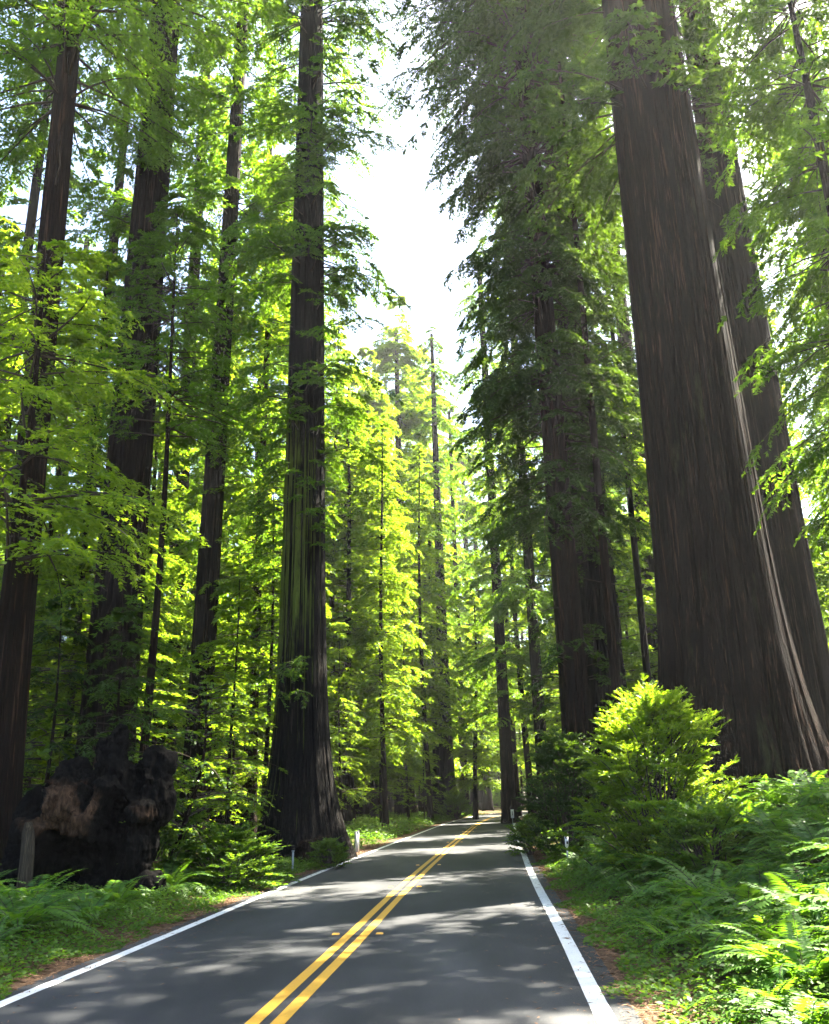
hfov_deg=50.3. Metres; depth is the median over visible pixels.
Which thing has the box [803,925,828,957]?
fern
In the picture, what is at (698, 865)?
fern
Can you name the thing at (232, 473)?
redwood tree
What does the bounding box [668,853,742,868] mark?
fern
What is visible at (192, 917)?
needle litter
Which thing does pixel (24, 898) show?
fern
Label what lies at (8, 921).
fern
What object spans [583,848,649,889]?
fern
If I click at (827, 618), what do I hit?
leafy tree
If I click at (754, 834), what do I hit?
fern
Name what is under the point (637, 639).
leafy tree
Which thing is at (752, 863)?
fern
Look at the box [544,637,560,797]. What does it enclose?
young redwood
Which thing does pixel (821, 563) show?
redwood tree
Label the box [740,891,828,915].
fern
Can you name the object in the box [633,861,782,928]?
fern
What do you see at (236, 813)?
redwood tree
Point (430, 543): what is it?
redwood tree
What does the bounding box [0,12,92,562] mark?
redwood tree
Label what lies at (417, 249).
sky
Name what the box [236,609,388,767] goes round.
leafy tree
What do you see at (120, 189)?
redwood tree
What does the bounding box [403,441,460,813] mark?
redwood tree
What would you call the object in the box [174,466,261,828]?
redwood tree
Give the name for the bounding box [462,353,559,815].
redwood tree
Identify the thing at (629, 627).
redwood tree
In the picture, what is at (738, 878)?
fern
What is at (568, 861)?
fern
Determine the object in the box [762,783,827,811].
fern
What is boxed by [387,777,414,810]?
young redwood
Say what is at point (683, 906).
fern
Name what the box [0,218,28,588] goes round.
redwood tree
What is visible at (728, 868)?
fern
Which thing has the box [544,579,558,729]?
redwood tree
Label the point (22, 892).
fern
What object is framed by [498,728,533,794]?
leafy tree
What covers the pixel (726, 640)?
redwood tree
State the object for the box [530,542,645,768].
redwood tree
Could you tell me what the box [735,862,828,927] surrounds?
fern
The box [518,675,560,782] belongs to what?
leafy tree
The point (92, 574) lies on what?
redwood tree
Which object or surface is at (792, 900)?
fern
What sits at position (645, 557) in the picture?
redwood tree
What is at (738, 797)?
fern
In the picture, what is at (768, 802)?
fern
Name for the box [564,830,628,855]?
fern
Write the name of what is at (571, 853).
fern
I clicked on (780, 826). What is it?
fern
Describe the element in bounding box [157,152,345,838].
redwood tree
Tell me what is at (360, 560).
redwood tree
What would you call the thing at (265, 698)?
redwood tree
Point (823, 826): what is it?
fern
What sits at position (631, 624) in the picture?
redwood tree
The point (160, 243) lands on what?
young redwood
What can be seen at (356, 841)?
marker post
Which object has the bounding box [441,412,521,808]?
redwood tree
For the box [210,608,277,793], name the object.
young redwood
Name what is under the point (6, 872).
fern
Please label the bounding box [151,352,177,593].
redwood tree
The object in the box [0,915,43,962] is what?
fern
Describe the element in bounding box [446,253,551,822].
redwood tree
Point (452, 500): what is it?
redwood tree
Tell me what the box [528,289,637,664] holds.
redwood tree
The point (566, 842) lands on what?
marker post
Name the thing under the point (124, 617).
young redwood
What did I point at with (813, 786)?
fern
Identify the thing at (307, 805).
redwood tree
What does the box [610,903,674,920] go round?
fern
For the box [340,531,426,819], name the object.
redwood tree
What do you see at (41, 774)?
young redwood
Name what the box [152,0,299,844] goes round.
redwood tree
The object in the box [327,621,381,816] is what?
young redwood
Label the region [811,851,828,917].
fern
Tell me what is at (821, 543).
redwood tree
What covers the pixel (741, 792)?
fern
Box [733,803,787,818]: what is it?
fern
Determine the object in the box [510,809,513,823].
marker post
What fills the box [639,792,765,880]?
shrub
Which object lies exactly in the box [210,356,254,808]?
redwood tree
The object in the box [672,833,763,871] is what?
fern
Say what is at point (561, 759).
shrub
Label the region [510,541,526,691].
redwood tree
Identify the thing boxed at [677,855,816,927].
fern
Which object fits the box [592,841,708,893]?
fern
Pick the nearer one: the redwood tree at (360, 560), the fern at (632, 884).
the fern at (632, 884)
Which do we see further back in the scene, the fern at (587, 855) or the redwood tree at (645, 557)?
the redwood tree at (645, 557)
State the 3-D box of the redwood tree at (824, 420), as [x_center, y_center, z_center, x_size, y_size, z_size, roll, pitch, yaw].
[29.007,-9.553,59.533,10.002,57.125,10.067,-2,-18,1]
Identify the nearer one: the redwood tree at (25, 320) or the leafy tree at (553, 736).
the leafy tree at (553, 736)
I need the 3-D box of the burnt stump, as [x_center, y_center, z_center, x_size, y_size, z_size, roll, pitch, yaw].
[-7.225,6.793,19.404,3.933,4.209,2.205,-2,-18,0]
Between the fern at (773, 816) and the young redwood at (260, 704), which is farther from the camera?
the young redwood at (260, 704)
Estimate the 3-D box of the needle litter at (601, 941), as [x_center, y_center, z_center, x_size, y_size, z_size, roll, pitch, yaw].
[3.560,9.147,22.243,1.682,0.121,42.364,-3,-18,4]
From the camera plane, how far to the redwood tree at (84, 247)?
92.54 m
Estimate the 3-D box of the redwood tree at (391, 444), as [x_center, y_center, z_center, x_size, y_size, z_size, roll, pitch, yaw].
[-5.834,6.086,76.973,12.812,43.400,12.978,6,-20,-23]
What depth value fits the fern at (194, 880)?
20.75 m
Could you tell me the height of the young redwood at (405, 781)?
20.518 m
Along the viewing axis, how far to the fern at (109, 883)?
17.23 m
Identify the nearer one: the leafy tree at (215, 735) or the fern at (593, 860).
the fern at (593, 860)
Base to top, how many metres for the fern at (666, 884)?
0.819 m
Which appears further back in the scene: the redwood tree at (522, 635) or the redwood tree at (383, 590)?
the redwood tree at (522, 635)
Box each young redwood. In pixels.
[0,230,209,658]
[0,589,51,784]
[22,593,97,796]
[23,502,151,792]
[31,533,97,782]
[42,611,90,767]
[46,605,199,850]
[50,190,275,762]
[136,537,207,829]
[147,453,231,788]
[150,637,188,796]
[177,568,287,847]
[178,675,243,822]
[207,480,333,815]
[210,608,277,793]
[211,594,265,832]
[235,693,266,796]
[235,699,274,828]
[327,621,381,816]
[327,665,344,806]
[328,701,351,809]
[351,648,423,825]
[354,706,398,816]
[370,610,447,822]
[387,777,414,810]
[396,698,451,817]
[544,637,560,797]
[622,634,648,790]
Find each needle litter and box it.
[0,843,388,997]
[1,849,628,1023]
[520,840,723,1023]
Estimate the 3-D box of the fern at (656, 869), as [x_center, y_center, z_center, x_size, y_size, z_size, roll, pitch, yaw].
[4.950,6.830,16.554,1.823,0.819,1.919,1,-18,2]
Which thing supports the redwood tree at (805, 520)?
on the ground at (497, 809)
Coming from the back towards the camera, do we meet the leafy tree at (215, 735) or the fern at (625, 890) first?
the leafy tree at (215, 735)
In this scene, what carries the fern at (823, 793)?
on the ground at (497, 809)
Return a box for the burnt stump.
[0,724,177,899]
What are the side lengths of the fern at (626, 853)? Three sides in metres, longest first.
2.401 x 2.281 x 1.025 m
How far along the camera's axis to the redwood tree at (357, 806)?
94.14 m
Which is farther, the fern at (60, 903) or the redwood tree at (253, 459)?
the redwood tree at (253, 459)
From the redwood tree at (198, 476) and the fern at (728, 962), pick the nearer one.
the fern at (728, 962)
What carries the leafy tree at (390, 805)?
on the ground at (497, 809)
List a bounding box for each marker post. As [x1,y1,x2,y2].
[292,850,293,868]
[354,831,358,852]
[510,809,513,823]
[564,836,568,863]
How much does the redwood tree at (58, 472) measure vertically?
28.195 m
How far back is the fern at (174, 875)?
19.52 m
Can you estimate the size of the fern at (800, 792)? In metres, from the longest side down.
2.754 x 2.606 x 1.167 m
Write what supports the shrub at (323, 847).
on the ground at (497, 809)
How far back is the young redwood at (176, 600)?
47.50 m
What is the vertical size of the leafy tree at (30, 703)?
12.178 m
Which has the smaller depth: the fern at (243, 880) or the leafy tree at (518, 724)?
the fern at (243, 880)
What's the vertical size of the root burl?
1.322 m
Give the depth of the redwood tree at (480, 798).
157.04 m
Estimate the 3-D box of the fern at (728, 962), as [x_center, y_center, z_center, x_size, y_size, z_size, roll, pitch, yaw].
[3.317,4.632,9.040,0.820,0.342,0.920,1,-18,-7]
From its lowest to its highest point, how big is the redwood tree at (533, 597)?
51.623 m
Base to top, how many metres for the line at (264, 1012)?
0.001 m
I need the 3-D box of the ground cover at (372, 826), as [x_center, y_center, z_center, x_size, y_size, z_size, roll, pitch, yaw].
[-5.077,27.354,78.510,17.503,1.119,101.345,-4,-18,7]
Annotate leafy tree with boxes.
[0,525,84,779]
[0,545,83,789]
[30,665,60,783]
[75,715,184,776]
[150,660,236,787]
[179,673,263,826]
[218,681,353,807]
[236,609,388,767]
[387,778,393,812]
[481,729,524,808]
[490,701,535,778]
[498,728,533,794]
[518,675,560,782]
[521,670,649,780]
[548,715,562,787]
[626,636,643,697]
[633,604,657,699]
[819,589,828,634]
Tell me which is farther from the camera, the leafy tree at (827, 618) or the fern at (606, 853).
the leafy tree at (827, 618)
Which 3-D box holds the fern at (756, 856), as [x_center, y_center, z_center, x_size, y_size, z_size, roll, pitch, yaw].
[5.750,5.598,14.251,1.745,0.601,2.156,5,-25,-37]
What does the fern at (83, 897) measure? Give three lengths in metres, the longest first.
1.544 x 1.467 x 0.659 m
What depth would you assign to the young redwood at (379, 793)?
66.92 m
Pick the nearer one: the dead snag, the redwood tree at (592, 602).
the dead snag
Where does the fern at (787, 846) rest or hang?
on the ground at (497, 809)
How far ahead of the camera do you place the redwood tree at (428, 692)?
87.61 m
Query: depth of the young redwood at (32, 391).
20.92 m
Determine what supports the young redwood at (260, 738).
on the ground at (497, 809)
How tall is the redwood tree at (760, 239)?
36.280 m
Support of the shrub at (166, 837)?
on the ground at (497, 809)
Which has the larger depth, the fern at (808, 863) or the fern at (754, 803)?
the fern at (754, 803)
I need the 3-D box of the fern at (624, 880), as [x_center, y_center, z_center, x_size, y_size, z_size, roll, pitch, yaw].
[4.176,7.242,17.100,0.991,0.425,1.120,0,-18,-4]
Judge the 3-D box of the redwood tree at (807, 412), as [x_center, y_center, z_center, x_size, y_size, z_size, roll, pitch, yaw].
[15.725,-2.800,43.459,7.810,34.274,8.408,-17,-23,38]
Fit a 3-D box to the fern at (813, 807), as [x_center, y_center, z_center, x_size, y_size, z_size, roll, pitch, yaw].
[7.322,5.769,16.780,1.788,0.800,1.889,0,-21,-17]
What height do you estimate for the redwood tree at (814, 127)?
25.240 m
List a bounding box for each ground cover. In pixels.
[0,851,324,999]
[9,814,410,887]
[160,810,484,856]
[520,810,638,863]
[530,850,828,1023]
[754,776,826,815]
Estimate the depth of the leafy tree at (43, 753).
26.58 m
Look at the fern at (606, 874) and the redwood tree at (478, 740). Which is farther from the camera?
the redwood tree at (478, 740)
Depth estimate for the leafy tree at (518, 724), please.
154.91 m
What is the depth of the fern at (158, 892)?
18.11 m
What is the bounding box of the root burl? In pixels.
[290,834,346,864]
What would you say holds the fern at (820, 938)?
on the ground at (497, 809)
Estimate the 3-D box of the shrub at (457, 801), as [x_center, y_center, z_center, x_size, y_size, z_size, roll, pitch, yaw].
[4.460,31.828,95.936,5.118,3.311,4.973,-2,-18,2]
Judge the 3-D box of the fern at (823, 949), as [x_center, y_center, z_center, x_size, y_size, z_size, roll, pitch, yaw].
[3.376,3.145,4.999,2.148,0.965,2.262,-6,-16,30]
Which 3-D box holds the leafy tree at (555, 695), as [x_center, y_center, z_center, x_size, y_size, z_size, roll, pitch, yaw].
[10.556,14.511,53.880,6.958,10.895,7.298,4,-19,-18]
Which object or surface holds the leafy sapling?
on the ground at (497, 809)
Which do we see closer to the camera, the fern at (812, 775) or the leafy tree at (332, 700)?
the fern at (812, 775)
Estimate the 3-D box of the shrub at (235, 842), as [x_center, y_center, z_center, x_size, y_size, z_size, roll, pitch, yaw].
[-4.516,8.198,20.969,3.445,1.656,3.011,-2,-18,1]
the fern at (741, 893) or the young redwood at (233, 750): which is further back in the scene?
the young redwood at (233, 750)
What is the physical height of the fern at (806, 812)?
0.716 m
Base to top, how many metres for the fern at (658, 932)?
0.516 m
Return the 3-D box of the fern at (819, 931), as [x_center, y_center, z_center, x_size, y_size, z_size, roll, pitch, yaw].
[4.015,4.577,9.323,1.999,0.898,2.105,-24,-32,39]
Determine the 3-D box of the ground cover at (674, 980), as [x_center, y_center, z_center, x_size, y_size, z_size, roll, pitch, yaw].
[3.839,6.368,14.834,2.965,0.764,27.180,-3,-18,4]
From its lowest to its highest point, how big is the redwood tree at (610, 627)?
35.200 m
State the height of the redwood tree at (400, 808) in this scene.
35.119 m
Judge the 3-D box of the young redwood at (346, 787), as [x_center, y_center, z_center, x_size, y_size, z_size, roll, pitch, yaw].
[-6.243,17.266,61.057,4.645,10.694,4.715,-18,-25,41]
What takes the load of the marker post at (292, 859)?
on the ground at (497, 809)
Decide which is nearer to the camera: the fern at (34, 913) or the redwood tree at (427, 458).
the fern at (34, 913)
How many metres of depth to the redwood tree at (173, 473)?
97.04 m
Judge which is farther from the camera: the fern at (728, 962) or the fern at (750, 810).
the fern at (750, 810)
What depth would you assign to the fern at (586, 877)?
18.81 m
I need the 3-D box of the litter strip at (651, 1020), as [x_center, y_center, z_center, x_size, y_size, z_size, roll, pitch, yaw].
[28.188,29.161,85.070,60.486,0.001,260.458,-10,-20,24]
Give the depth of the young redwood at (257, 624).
39.87 m
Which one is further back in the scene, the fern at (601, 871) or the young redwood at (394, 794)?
the young redwood at (394, 794)
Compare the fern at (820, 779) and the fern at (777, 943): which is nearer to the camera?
the fern at (777, 943)
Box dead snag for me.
[16,822,34,888]
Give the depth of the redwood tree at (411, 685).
100.85 m
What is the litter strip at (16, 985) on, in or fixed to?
on the ground at (497, 809)
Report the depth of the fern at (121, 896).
16.51 m
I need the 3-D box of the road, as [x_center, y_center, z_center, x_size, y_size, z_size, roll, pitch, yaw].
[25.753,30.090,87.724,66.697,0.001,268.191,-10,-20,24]
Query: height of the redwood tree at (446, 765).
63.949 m
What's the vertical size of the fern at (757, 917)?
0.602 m
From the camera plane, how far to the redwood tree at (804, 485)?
60.60 m
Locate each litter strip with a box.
[2,813,493,992]
[520,816,677,1023]
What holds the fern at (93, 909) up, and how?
on the ground at (497, 809)
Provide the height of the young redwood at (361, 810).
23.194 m
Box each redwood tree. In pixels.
[0,0,242,868]
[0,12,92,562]
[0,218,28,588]
[0,241,178,789]
[0,272,30,559]
[0,285,111,797]
[0,312,45,729]
[9,0,288,768]
[31,235,111,782]
[45,3,177,736]
[47,413,105,740]
[55,365,220,787]
[93,22,255,836]
[151,267,273,721]
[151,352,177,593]
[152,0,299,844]
[152,247,244,820]
[156,337,237,650]
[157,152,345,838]
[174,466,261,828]
[178,138,291,827]
[193,0,413,863]
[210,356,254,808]
[213,541,262,817]
[232,460,280,821]
[241,132,348,571]
[259,492,352,740]
[259,519,281,754]
[270,319,409,800]
[325,358,425,820]
[325,395,422,828]
[325,437,379,777]
[328,347,433,817]
[335,421,440,830]
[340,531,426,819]
[351,548,389,816]
[352,442,413,815]
[356,0,652,851]
[358,294,466,816]
[378,546,435,801]
[385,444,473,822]
[385,533,439,814]
[391,349,490,799]
[400,326,482,817]
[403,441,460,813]
[407,510,471,815]
[407,579,454,814]
[427,406,483,815]
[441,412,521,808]
[442,595,500,819]
[445,1,649,832]
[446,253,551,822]
[447,614,483,779]
[456,463,560,815]
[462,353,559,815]
[462,585,490,809]
[464,533,499,810]
[469,199,557,825]
[474,0,828,826]
[483,627,497,805]
[497,629,535,808]
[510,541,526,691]
[515,465,560,754]
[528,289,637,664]
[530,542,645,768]
[544,339,657,719]
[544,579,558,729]
[557,62,635,822]
[589,122,657,701]
[593,0,828,741]
[598,363,639,691]
[601,246,652,746]
[609,493,644,787]
[621,547,641,680]
[706,0,828,489]
[709,0,828,562]
[746,51,828,598]
[752,107,828,646]
[757,253,828,645]
[771,334,828,624]
[788,424,828,625]
[802,510,827,622]
[808,407,828,623]
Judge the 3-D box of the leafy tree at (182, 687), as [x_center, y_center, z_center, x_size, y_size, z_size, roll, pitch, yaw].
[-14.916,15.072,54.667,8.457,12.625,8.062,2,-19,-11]
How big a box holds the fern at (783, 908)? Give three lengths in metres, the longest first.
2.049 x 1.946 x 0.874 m
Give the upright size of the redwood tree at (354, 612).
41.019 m
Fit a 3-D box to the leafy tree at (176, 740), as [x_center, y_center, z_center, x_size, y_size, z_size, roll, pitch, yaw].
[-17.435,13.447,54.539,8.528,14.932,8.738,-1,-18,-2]
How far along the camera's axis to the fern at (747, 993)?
7.33 m
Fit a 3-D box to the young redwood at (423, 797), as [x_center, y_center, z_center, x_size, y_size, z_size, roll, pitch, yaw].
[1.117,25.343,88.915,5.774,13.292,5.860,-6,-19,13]
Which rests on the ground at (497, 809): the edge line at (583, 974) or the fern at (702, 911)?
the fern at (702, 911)
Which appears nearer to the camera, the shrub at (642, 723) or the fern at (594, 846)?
the shrub at (642, 723)
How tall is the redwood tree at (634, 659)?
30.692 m
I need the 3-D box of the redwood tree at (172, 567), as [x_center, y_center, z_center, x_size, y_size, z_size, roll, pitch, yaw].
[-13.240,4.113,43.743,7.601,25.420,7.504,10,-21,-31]
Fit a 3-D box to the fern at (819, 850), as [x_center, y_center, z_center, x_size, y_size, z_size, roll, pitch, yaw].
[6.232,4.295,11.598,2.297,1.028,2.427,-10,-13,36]
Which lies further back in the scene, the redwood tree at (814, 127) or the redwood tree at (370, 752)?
the redwood tree at (370, 752)
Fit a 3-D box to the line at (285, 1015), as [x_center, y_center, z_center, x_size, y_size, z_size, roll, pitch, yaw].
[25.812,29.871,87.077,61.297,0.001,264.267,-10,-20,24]
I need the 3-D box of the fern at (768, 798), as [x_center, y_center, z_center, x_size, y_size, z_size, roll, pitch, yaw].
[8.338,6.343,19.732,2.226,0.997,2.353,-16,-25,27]
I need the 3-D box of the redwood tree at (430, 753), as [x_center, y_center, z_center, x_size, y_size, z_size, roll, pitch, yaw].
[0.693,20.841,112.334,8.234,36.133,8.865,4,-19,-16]
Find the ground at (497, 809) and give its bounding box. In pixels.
[0,802,828,1023]
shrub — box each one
[149,821,301,890]
[152,772,205,869]
[306,836,351,869]
[434,790,472,818]
[491,788,500,806]
[502,819,552,855]
[506,727,626,854]
[545,672,771,876]
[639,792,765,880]
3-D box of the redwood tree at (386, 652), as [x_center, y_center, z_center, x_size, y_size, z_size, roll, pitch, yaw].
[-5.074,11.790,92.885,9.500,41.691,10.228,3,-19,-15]
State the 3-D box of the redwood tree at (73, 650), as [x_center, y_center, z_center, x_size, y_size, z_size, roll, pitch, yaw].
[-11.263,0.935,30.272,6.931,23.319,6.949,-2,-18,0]
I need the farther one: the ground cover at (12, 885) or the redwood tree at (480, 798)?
the redwood tree at (480, 798)
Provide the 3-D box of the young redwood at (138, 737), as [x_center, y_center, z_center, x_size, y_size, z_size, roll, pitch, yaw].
[-11.660,6.173,31.980,4.903,14.037,4.745,8,-21,-28]
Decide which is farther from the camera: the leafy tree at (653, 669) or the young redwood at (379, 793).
the young redwood at (379, 793)
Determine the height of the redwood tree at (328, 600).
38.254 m
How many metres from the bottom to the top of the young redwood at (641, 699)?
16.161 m
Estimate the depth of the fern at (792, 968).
8.14 m
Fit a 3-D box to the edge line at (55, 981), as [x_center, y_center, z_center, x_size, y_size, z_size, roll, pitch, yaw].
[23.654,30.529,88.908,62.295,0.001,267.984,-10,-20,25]
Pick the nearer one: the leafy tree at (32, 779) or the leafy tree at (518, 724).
the leafy tree at (32, 779)
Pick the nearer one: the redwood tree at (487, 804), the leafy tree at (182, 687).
the leafy tree at (182, 687)
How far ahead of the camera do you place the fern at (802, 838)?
13.09 m
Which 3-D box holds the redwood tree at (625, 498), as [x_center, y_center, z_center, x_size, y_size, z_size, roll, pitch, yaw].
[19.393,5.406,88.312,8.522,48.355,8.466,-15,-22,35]
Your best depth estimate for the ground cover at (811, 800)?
18.05 m
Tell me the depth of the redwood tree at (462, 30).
37.77 m
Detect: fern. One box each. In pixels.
[0,868,86,904]
[0,869,23,888]
[0,875,110,939]
[0,887,66,917]
[0,887,77,937]
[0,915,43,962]
[0,919,27,944]
[5,886,110,916]
[9,898,74,925]
[49,884,117,922]
[49,891,134,930]
[63,875,147,910]
[69,879,159,918]
[118,860,215,898]
[125,885,175,903]
[161,877,193,899]
[180,862,249,887]
[181,868,211,894]
[213,846,258,866]
[555,858,597,877]
[558,855,592,869]
[561,851,594,866]
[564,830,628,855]
[566,853,606,864]
[573,869,626,890]
[576,832,676,887]
[578,835,600,853]
[578,854,612,873]
[581,866,626,890]
[582,835,621,860]
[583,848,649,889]
[583,861,647,883]
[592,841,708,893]
[599,878,647,898]
[603,877,668,903]
[604,847,654,867]
[605,901,689,931]
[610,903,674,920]
[612,836,655,879]
[612,874,653,889]
[612,881,675,906]
[612,918,720,955]
[622,863,718,911]
[628,852,674,882]
[631,855,760,925]
[632,848,742,892]
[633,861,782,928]
[640,911,692,942]
[647,890,722,933]
[654,907,810,965]
[657,912,717,956]
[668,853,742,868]
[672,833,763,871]
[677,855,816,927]
[678,908,778,946]
[683,891,805,942]
[684,973,815,1023]
[688,880,774,927]
[688,913,828,987]
[688,955,760,982]
[691,908,828,1017]
[696,859,759,878]
[703,924,827,983]
[706,869,776,905]
[707,791,828,846]
[713,823,810,860]
[714,872,828,925]
[714,988,828,1023]
[716,837,820,876]
[718,805,826,862]
[720,794,772,815]
[725,857,808,882]
[727,771,804,807]
[727,795,781,809]
[729,774,811,807]
[730,841,827,863]
[731,798,773,837]
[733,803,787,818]
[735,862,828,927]
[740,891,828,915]
[741,796,796,806]
[746,769,828,808]
[758,770,828,810]
[758,796,828,834]
[759,817,828,862]
[759,829,820,857]
[761,888,828,932]
[761,1012,801,1023]
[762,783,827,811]
[764,806,828,835]
[769,837,828,896]
[780,818,828,884]
[785,813,828,840]
[792,785,827,789]
[794,862,828,884]
[801,919,828,956]
[802,785,828,829]
[803,777,828,796]
[803,821,828,868]
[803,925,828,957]
[806,946,828,1012]
[808,791,828,804]
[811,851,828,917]
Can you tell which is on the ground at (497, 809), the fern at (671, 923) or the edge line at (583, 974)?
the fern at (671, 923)
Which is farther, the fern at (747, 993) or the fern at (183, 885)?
the fern at (183, 885)
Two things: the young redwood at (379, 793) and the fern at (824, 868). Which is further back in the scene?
the young redwood at (379, 793)
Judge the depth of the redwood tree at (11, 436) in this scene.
60.09 m
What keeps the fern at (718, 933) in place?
on the ground at (497, 809)
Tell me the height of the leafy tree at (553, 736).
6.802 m
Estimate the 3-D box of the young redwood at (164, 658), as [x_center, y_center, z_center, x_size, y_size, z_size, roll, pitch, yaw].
[-10.954,7.478,34.446,5.872,13.518,5.960,9,-21,-28]
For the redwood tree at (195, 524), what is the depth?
55.81 m
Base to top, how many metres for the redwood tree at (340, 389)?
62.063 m
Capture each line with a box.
[0,813,494,1006]
[245,815,498,1023]
[270,815,500,1023]
[513,814,618,1023]
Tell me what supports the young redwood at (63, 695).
on the ground at (497, 809)
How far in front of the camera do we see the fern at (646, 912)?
12.38 m
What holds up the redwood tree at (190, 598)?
on the ground at (497, 809)
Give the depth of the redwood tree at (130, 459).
29.20 m
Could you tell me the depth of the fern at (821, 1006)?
6.82 m
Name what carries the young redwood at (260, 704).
on the ground at (497, 809)
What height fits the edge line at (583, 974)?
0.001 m
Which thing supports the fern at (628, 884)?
on the ground at (497, 809)
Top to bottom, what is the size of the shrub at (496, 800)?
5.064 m
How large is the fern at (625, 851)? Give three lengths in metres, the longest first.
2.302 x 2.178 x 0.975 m
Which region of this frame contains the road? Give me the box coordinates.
[0,811,643,1023]
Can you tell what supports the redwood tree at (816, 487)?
on the ground at (497, 809)
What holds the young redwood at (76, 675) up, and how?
on the ground at (497, 809)
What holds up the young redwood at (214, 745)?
on the ground at (497, 809)
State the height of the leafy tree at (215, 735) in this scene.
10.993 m
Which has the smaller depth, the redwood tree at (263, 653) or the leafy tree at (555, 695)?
the leafy tree at (555, 695)
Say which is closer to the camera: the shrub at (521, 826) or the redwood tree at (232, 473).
the shrub at (521, 826)
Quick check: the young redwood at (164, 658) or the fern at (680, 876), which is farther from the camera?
the young redwood at (164, 658)
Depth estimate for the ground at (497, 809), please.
12.74 m
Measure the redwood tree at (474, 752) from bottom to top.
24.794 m
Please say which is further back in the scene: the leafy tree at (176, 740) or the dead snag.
the leafy tree at (176, 740)
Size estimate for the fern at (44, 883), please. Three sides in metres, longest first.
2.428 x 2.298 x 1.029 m
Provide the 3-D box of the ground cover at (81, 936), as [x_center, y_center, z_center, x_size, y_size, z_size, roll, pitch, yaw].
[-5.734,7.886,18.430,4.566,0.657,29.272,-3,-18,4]
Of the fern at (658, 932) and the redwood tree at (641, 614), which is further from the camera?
the redwood tree at (641, 614)
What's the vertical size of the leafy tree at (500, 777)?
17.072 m
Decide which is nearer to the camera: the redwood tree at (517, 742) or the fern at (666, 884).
the fern at (666, 884)
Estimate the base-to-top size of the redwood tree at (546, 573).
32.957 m
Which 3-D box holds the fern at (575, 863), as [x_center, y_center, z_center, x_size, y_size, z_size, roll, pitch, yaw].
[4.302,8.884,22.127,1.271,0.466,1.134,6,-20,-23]
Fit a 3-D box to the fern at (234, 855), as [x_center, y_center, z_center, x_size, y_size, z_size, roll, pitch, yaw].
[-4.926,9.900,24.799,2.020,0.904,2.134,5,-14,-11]
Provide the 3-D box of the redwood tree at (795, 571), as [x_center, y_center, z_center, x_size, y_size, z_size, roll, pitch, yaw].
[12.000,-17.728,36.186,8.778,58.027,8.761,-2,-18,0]
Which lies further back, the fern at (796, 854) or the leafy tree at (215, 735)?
the leafy tree at (215, 735)
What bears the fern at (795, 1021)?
on the ground at (497, 809)
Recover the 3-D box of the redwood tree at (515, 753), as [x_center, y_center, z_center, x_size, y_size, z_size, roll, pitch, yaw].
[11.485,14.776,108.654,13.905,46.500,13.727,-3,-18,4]
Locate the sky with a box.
[0,0,828,794]
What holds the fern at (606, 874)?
on the ground at (497, 809)
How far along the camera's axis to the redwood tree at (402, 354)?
121.76 m
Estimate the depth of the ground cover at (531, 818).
29.58 m
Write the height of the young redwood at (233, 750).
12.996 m
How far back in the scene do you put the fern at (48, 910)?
15.03 m
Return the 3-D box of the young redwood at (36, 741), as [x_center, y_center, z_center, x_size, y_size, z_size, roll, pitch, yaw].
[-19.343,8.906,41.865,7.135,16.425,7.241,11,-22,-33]
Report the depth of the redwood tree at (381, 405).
105.42 m
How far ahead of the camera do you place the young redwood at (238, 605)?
32.40 m
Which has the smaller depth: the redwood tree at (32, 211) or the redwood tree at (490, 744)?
the redwood tree at (32, 211)
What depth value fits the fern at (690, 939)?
10.27 m
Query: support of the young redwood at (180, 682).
on the ground at (497, 809)
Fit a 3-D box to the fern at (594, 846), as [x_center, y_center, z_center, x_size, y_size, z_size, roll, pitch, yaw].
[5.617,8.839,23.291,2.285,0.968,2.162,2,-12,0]
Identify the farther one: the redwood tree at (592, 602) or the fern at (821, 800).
the redwood tree at (592, 602)
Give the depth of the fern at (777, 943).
8.36 m
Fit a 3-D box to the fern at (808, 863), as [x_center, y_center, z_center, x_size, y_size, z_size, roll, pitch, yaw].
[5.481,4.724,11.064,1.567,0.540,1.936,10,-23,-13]
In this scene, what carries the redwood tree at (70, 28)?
on the ground at (497, 809)
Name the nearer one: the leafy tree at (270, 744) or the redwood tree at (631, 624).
the leafy tree at (270, 744)
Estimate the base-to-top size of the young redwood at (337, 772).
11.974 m
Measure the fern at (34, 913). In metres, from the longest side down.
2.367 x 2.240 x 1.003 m
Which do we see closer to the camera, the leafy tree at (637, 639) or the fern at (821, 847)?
the fern at (821, 847)
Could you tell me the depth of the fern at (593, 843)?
25.11 m

